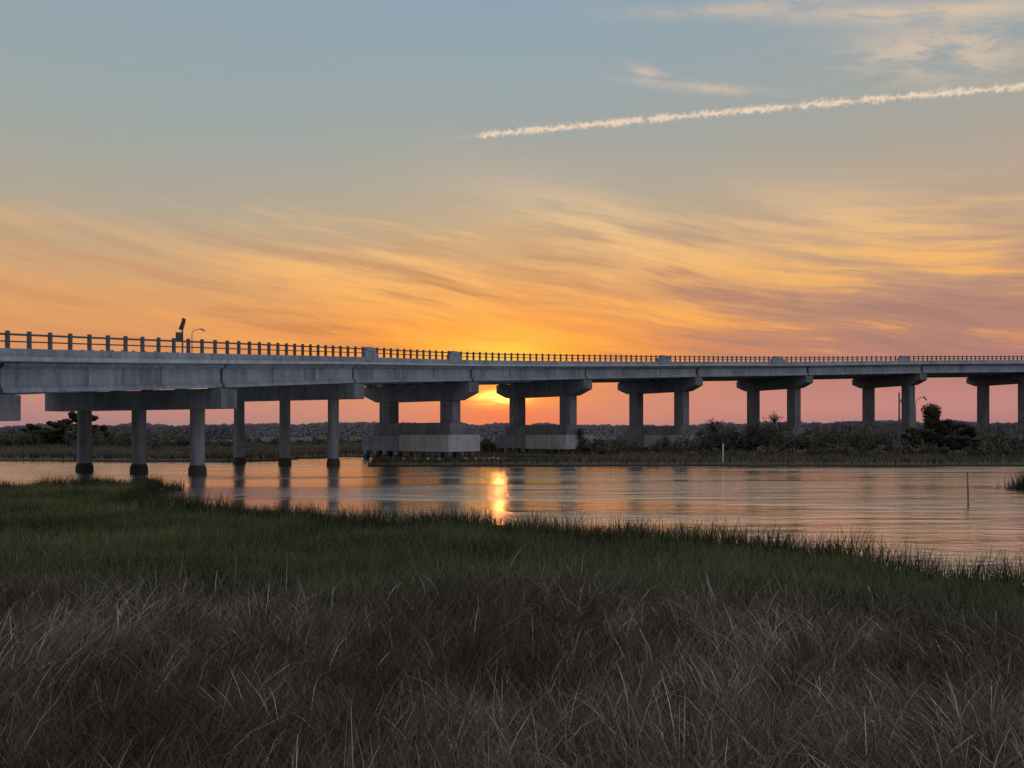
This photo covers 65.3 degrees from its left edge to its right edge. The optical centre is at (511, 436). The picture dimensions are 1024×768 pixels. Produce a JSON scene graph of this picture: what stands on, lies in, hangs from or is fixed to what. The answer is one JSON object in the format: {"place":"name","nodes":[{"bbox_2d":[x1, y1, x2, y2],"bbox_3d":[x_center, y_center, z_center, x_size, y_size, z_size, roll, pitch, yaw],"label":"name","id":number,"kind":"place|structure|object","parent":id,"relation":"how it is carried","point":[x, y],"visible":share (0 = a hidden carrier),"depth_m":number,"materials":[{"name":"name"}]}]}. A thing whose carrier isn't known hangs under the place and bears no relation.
{"place":"outdoors","nodes":[
{"label":"outdoors","id":0,"kind":"place"},
{"bbox_2d":[0,457,1023,583],"bbox_3d":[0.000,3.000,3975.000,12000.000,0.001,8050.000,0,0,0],"label":"water","id":1,"kind":"structure","parent":0,"point":[926,506],"depth_m":41.13,"materials":[{"name":"grey liquid"}]},
{"bbox_2d":[363,450,473,459],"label":"piles","id":2,"kind":"object","parent":1,"relation":"in","point":[366,454],"visible":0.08,"depth_m":103.67,"materials":[{"name":"concrete"}]},
{"bbox_2d":[362,436,398,450],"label":"pile footing","id":3,"kind":"object","parent":2,"relation":"on","point":[381,443],"visible":0.42,"depth_m":105.45,"materials":[{"name":"concrete"}]},
{"bbox_2d":[374,423,465,435],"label":"plinth","id":4,"kind":"structure","parent":3,"relation":"on","point":[389,429],"depth_m":102.96,"materials":[{"name":"concrete"}]},
{"bbox_2d":[379,400,460,422],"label":"pier columns","id":5,"kind":"structure","parent":4,"relation":"on","point":[450,411],"depth_m":101.86,"materials":[{"name":"concrete"}]},
{"bbox_2d":[364,382,478,402],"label":"hammerhead cap","id":6,"kind":"object","parent":5,"relation":"on","point":[460,391],"visible":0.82,"depth_m":103.36,"materials":[{"name":"concrete"}]},
{"bbox_2d":[366,381,475,386],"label":"bearings","id":7,"kind":"object","parent":6,"relation":"on","point":[424,383],"visible":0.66,"depth_m":103.66,"materials":[{"name":"paint"}]},
{"bbox_2d":[399,435,479,451],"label":"pile footing extension","id":8,"kind":"object","parent":2,"relation":"on","point":[441,443],"visible":0.91,"depth_m":99.96,"materials":[{"name":"concrete"}]},
{"bbox_2d":[496,448,584,453],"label":"piles","id":9,"kind":"object","parent":1,"relation":"in","point":[533,450],"visible":0.1,"depth_m":122.07,"materials":[{"name":"concrete"}]},
{"bbox_2d":[495,436,524,448],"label":"pile footing","id":10,"kind":"object","parent":9,"relation":"on","point":[509,441],"visible":0.45,"depth_m":125.29,"materials":[{"name":"concrete"}]},
{"bbox_2d":[505,425,580,435],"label":"plinth","id":11,"kind":"structure","parent":10,"relation":"on","point":[517,430],"depth_m":122.14,"materials":[{"name":"concrete"}]},
{"bbox_2d":[509,395,576,424],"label":"pier columns","id":12,"kind":"structure","parent":11,"relation":"on","point":[568,409],"depth_m":120.17,"materials":[{"name":"concrete"}]},
{"bbox_2d":[496,380,591,397],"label":"hammerhead cap","id":13,"kind":"object","parent":12,"relation":"on","point":[555,389],"visible":0.98,"depth_m":122.36,"materials":[{"name":"concrete"}]},
{"bbox_2d":[499,379,589,384],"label":"bearings","id":14,"kind":"object","parent":13,"relation":"on","point":[545,381],"visible":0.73,"depth_m":122.94,"materials":[{"name":"paint"}]},
{"bbox_2d":[525,435,593,448],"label":"pile footing extension","id":15,"kind":"object","parent":9,"relation":"on","point":[551,441],"visible":0.88,"depth_m":118.27,"materials":[{"name":"concrete"}]},
{"bbox_2d":[966,472,968,506],"bbox_3d":[19.405,2.570,34.000,0.135,2.060,0.090,0,0,0],"label":"mooring stake","id":16,"kind":"object","parent":1,"relation":"in","point":[967,491],"visible":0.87,"depth_m":33.98,"materials":[{"name":"brown wood"}]},
{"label":"piles","id":17,"kind":"object","parent":1,"relation":"in","visible":0},
{"bbox_2d":[616,436,643,446],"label":"pile footing","id":18,"kind":"object","parent":17,"relation":"on","point":[629,440],"visible":0.41,"depth_m":145.93,"materials":[{"name":"concrete"}]},
{"bbox_2d":[625,426,692,435],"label":"plinth","id":19,"kind":"structure","parent":18,"relation":"on","point":[643,431],"depth_m":141.99,"materials":[{"name":"concrete"}]},
{"bbox_2d":[629,391,688,426],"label":"pier columns","id":20,"kind":"structure","parent":19,"relation":"on","point":[681,408],"depth_m":140.13,"materials":[{"name":"concrete"}]},
{"bbox_2d":[618,377,702,393],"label":"hammerhead cap","id":21,"kind":"object","parent":20,"relation":"on","point":[665,386],"visible":0.98,"depth_m":142.41,"materials":[{"name":"concrete"}]},
{"bbox_2d":[619,377,700,382],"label":"bearings","id":22,"kind":"object","parent":21,"relation":"on","point":[661,379],"visible":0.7,"depth_m":143.87,"materials":[{"name":"paint"}]},
{"bbox_2d":[644,435,703,446],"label":"pile footing extension","id":23,"kind":"object","parent":17,"relation":"on","point":[649,439],"visible":0.54,"depth_m":138.97,"materials":[{"name":"concrete"}]},
{"bbox_2d":[0,436,1023,767],"bbox_3d":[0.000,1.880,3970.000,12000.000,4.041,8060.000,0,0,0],"label":"marsh ground","id":24,"kind":"structure","parent":0,"point":[610,462],"depth_m":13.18,"materials":[{"name":"green plant"}]},
{"bbox_2d":[20,423,50,443],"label":"live oak tree","id":25,"kind":"object","parent":24,"relation":"on","point":[32,428],"visible":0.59,"depth_m":214.17,"materials":[{"name":"green plant"}]},
{"bbox_2d":[33,418,75,444],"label":"live oak tree","id":26,"kind":"object","parent":24,"relation":"on","point":[50,436],"visible":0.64,"depth_m":208.53,"materials":[{"name":"green plant"}]},
{"bbox_2d":[55,411,109,438],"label":"live oak tree","id":27,"kind":"object","parent":24,"relation":"on","point":[72,416],"visible":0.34,"depth_m":203.65,"materials":[{"name":"green plant"}]},
{"bbox_2d":[77,409,204,464],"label":"round columns","id":28,"kind":"structure","parent":24,"relation":"on","point":[138,436],"depth_m":64.00,"materials":[{"name":"concrete"}]},
{"bbox_2d":[45,388,236,411],"bbox_3d":[-30.342,-2.870,64.568,19.000,1.500,1.700,0,0,22],"label":"bent cap","id":29,"kind":"object","parent":28,"relation":"on","point":[212,398],"visible":0.9,"depth_m":63.23,"materials":[{"name":"concrete"}]},
{"bbox_2d":[75,463,206,474],"bbox_3d":[-30.111,3.375,64.473,13.600,2.250,1.400,0,0,22],"label":"oyster crust","id":30,"kind":"object","parent":28,"relation":"attached to","point":[143,469],"visible":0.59,"depth_m":63.92},
{"bbox_2d":[234,399,338,458],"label":"round columns","id":31,"kind":"structure","parent":24,"relation":"on","point":[284,429],"depth_m":82.64,"materials":[{"name":"concrete"}]},
{"bbox_2d":[207,383,363,401],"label":"bent cap","id":32,"kind":"object","parent":31,"relation":"on","point":[308,392],"visible":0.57,"depth_m":81.28,"materials":[{"name":"concrete"}]},
{"bbox_2d":[232,457,339,465],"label":"oyster crust","id":33,"kind":"object","parent":31,"relation":"attached to","point":[283,461],"visible":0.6,"depth_m":82.61},
{"bbox_2d":[0,419,1017,438],"bbox_3d":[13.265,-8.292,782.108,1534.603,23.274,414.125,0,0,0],"label":"distant treeline","id":34,"kind":"object","parent":24,"relation":"on","point":[318,429],"visible":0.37,"depth_m":913.41,"materials":[{"name":"green plant"}]},
{"bbox_2d":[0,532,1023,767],"bbox_3d":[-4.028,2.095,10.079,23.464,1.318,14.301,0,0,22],"label":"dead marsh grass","id":35,"kind":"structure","parent":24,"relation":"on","point":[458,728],"depth_m":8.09,"materials":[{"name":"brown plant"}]},
{"bbox_2d":[0,420,1023,458],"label":"coastal shrub thicket","id":36,"kind":"object","parent":24,"relation":"on","point":[881,441],"visible":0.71,"depth_m":122.31,"materials":[{"name":"green plant"}]},
{"bbox_2d":[0,439,1023,465],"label":"marsh grass","id":37,"kind":"structure","parent":24,"relation":"on","point":[271,450],"depth_m":97.01,"materials":[{"name":"green plant"}]},
{"bbox_2d":[0,469,1023,586],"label":"bank grass fringe","id":38,"kind":"object","parent":24,"relation":"on","point":[154,490],"visible":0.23,"depth_m":23.09,"materials":[{"name":"green plant"}]},
{"bbox_2d":[574,428,587,451],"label":"bare tree","id":39,"kind":"object","parent":24,"relation":"on","point":[580,433],"visible":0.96,"depth_m":117.69,"materials":[{"name":"brown plant"}]},
{"bbox_2d":[692,418,732,450],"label":"bare tree","id":40,"kind":"object","parent":24,"relation":"on","point":[713,428],"visible":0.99,"depth_m":115.87,"materials":[{"name":"brown plant"}]},
{"bbox_2d":[722,443,723,461],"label":"channel marker post","id":41,"kind":"object","parent":24,"relation":"on","point":[723,452],"visible":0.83,"depth_m":81.95,"materials":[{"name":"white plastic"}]},
{"bbox_2d":[741,422,767,450],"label":"bare tree","id":42,"kind":"object","parent":24,"relation":"on","point":[755,429],"visible":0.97,"depth_m":121.90,"materials":[{"name":"brown plant"}]},
{"bbox_2d":[759,411,790,448],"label":"bare tree","id":43,"kind":"object","parent":24,"relation":"on","point":[774,419],"visible":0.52,"depth_m":118.08,"materials":[{"name":"brown plant"}]},
{"bbox_2d":[898,392,901,442],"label":"utility pole","id":44,"kind":"object","parent":24,"relation":"on","point":[899,400],"visible":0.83,"depth_m":127.89,"materials":[{"name":"brown wood"}]},
{"bbox_2d":[900,427,936,451],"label":"cedar tree","id":45,"kind":"object","parent":24,"relation":"on","point":[915,438],"visible":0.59,"depth_m":109.76,"materials":[{"name":"green plant"}]},
{"bbox_2d":[915,396,926,427],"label":"street lamp","id":46,"kind":"object","parent":24,"relation":"on","point":[924,397],"visible":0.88,"depth_m":131.94,"materials":[{"name":"metal"}]},
{"bbox_2d":[919,402,946,449],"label":"pine tree","id":47,"kind":"object","parent":24,"relation":"on","point":[932,413],"visible":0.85,"depth_m":111.30,"materials":[{"name":"green plant"}]},
{"bbox_2d":[935,419,982,452],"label":"cedar tree","id":48,"kind":"object","parent":24,"relation":"on","point":[960,436],"visible":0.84,"depth_m":111.89,"materials":[{"name":"green plant"}]},
{"bbox_2d":[0,0,1023,426],"label":"sky","id":49,"kind":"structure","parent":0,"point":[696,178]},
{"bbox_2d":[991,468,1023,490],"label":"islet grass","id":50,"kind":"structure","parent":0,"point":[1019,486],"depth_m":45.21,"materials":[{"name":"green plant"}]},
{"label":"round columns","id":51,"kind":"object","parent":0,"visible":0},
{"bbox_2d":[0,394,20,420],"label":"bent cap","id":52,"kind":"object","parent":51,"relation":"on","point":[10,407],"visible":1,"depth_m":46.14,"materials":[{"name":"concrete"}]},
{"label":"diaphragms","id":53,"kind":"object","parent":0,"visible":0},
{"bbox_2d":[0,363,1023,394],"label":"girders","id":54,"kind":"object","parent":53,"relation":"on","point":[29,378],"visible":0.91,"depth_m":82.37,"materials":[{"name":"concrete"}]},
{"bbox_2d":[87,365,883,385],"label":"drain pipes","id":55,"kind":"object","parent":54,"relation":"attached to","point":[314,374],"visible":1,"depth_m":66.89,"materials":[{"name":"metal"}]},
{"bbox_2d":[0,356,1023,366],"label":"deck slab","id":56,"kind":"structure","parent":54,"relation":"on","point":[6,359],"depth_m":74.99,"materials":[{"name":"concrete"}]},
{"bbox_2d":[0,348,1023,364],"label":"parapet","id":57,"kind":"structure","parent":56,"relation":"on","point":[14,352],"depth_m":69.37,"materials":[{"name":"concrete"}]},
{"bbox_2d":[176,318,185,352],"bbox_3d":[-23.718,-7.199,57.196,0.540,2.550,0.650,0,0,0],"label":"solar sensor pole","id":58,"kind":"object","parent":57,"relation":"on","point":[179,335],"visible":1,"depth_m":57.00,"materials":[{"name":"metal"}]},
{"bbox_2d":[0,330,1023,361],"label":"railing","id":59,"kind":"object","parent":57,"relation":"on","point":[70,337],"visible":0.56,"depth_m":75.29,"materials":[{"name":"metal"}]},
{"bbox_2d":[364,347,910,363],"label":"parapet pilasters","id":60,"kind":"object","parent":56,"relation":"on","point":[371,355],"visible":0.94,"depth_m":96.76,"materials":[{"name":"grey concrete"}]},
{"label":"pile footing","id":61,"kind":"object","parent":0,"visible":0},
{"bbox_2d":[743,427,803,435],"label":"plinth","id":62,"kind":"structure","parent":61,"relation":"on","point":[799,430],"depth_m":156.63,"materials":[{"name":"concrete"}]},
{"bbox_2d":[747,388,800,427],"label":"pier columns","id":63,"kind":"structure","parent":62,"relation":"on","point":[793,407],"depth_m":157.63,"materials":[{"name":"concrete"}]},
{"bbox_2d":[736,376,812,390],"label":"hammerhead cap","id":64,"kind":"object","parent":63,"relation":"on","point":[779,383],"visible":0.98,"depth_m":160.54,"materials":[{"name":"concrete"}]},
{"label":"pile footing","id":65,"kind":"object","parent":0,"visible":0},
{"bbox_2d":[859,428,918,435],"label":"plinth","id":66,"kind":"structure","parent":65,"relation":"on","point":[885,431],"depth_m":173.66,"materials":[{"name":"concrete"}]},
{"bbox_2d":[862,385,914,428],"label":"pier columns","id":67,"kind":"structure","parent":66,"relation":"on","point":[907,406],"depth_m":170.48,"materials":[{"name":"concrete"}]},
{"bbox_2d":[852,374,926,387],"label":"hammerhead cap","id":68,"kind":"object","parent":67,"relation":"on","point":[896,381],"visible":0.98,"depth_m":173.41,"materials":[{"name":"concrete"}]},
{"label":"pile footing","id":69,"kind":"object","parent":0,"visible":0},
{"bbox_2d":[975,429,1023,434],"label":"plinth","id":70,"kind":"structure","parent":69,"relation":"on","point":[1016,431],"depth_m":185.05,"materials":[{"name":"concrete"}]},
{"bbox_2d":[977,383,1023,428],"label":"pier columns","id":71,"kind":"structure","parent":70,"relation":"on","point":[982,405],"depth_m":191.84,"materials":[{"name":"concrete"}]},
{"bbox_2d":[966,373,1023,385],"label":"hammerhead cap","id":72,"kind":"object","parent":71,"relation":"on","point":[998,380],"visible":0.96,"depth_m":188.39,"materials":[{"name":"concrete"}]}
]}

